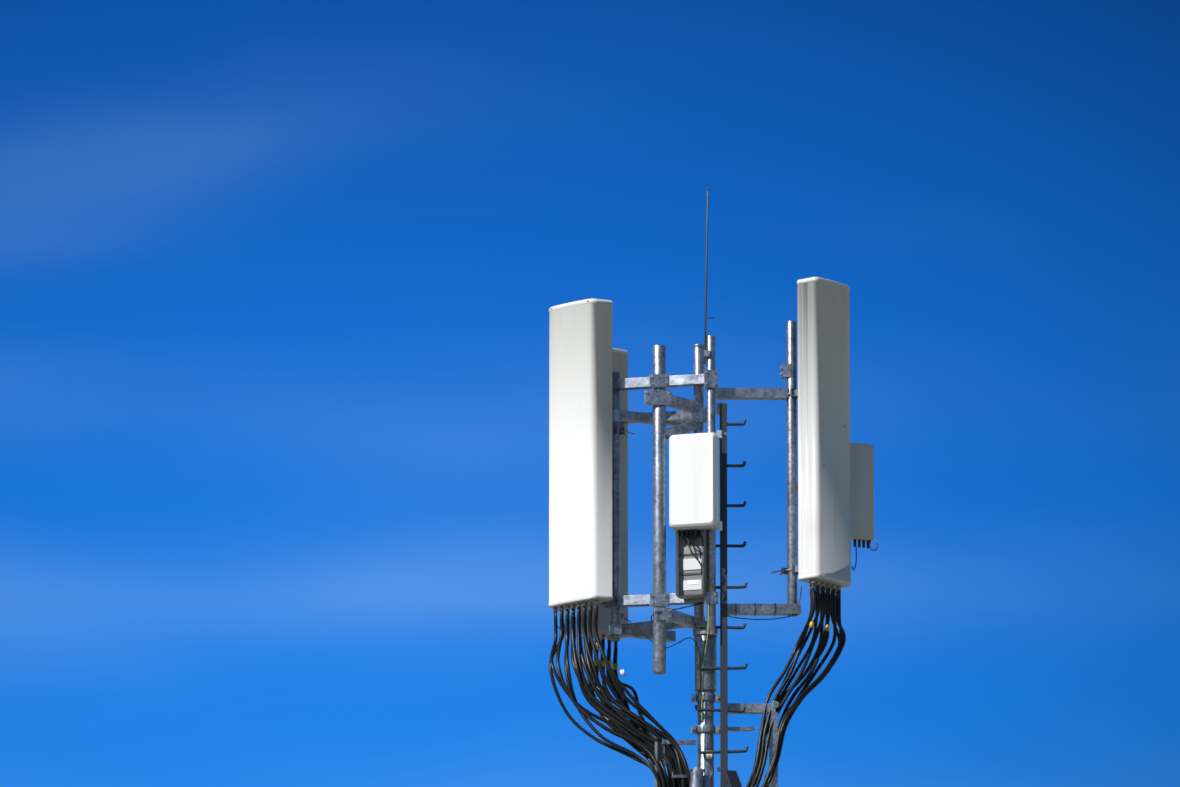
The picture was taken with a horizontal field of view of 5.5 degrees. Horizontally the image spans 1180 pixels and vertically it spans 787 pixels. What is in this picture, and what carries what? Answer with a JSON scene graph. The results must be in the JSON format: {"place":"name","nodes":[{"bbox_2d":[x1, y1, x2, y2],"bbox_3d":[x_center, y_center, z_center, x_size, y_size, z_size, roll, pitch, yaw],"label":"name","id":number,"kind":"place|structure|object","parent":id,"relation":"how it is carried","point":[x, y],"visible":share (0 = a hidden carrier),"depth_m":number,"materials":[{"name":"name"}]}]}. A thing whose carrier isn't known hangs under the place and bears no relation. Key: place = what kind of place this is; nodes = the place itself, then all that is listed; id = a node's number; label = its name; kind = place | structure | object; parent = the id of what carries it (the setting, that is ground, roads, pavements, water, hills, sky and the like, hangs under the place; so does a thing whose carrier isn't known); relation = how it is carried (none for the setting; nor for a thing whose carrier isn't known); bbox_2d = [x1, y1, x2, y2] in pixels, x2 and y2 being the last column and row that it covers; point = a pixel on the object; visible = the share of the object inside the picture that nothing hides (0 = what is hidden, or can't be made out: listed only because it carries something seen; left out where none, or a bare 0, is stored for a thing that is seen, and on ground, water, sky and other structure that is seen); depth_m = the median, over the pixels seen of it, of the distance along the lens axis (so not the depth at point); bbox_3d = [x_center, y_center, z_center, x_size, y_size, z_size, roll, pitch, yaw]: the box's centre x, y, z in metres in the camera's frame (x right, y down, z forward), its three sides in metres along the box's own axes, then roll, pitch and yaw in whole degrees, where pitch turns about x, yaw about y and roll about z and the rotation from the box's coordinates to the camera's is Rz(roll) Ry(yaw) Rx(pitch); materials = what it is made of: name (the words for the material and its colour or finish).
{"place":"outdoors","nodes":[
{"label":"outdoors","id":0,"kind":"place"},
{"bbox_2d":[0,0,1179,786],"label":"sky","id":1,"kind":"structure","parent":0,"point":[280,280],"materials":[{"name":"blue"}]},
{"bbox_3d":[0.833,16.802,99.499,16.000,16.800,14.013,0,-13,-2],"label":"building","id":2,"kind":"object","parent":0,"visible":0},
{"bbox_2d":[594,321,800,786],"bbox_3d":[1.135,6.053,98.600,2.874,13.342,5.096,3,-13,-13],"label":"head frame","id":3,"kind":"object","parent":2,"relation":"on","point":[695,415],"visible":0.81,"depth_m":98.96,"materials":[{"name":"metal"}]},
{"bbox_2d":[549,299,612,618],"bbox_3d":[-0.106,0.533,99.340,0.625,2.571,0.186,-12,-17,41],"label":"antenna","id":4,"kind":"object","parent":3,"relation":"attached to","point":[580,443],"visible":0.98,"depth_m":99.24,"materials":[{"name":"white plastic"}]},
{"bbox_2d":[581,348,627,647],"bbox_3d":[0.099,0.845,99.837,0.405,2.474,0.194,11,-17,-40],"label":"antenna","id":5,"kind":"object","parent":3,"relation":"attached to","point":[620,360],"visible":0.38,"depth_m":99.82,"materials":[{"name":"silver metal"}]},
{"bbox_2d":[669,430,726,598],"bbox_3d":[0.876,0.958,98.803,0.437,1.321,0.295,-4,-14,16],"label":"radio unit","id":6,"kind":"object","parent":3,"relation":"attached to","point":[693,488],"visible":1,"depth_m":98.73,"materials":[{"name":"grey plastic"}]},
{"bbox_2d":[549,546,856,786],"bbox_3d":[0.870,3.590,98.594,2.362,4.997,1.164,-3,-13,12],"label":"feeder cables","id":7,"kind":"object","parent":3,"relation":"attached to","point":[640,734],"visible":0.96,"depth_m":98.78,"materials":[{"name":"black plastic"}]},
{"bbox_2d":[695,188,748,786],"bbox_3d":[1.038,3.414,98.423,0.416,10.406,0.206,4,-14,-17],"label":"climbing ladder","id":8,"kind":"object","parent":3,"relation":"attached to","point":[723,587],"visible":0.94,"depth_m":98.80,"materials":[{"name":"metal"}]},
{"bbox_2d":[797,277,850,597],"bbox_3d":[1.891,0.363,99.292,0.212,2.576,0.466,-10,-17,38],"label":"antenna","id":9,"kind":"object","parent":3,"relation":"attached to","point":[824,521],"visible":0.96,"depth_m":99.18,"materials":[{"name":"white plastic"}]},
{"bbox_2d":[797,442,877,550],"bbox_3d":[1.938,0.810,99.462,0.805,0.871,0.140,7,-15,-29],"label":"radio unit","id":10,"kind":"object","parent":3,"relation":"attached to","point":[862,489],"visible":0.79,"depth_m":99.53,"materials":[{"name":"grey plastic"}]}
]}

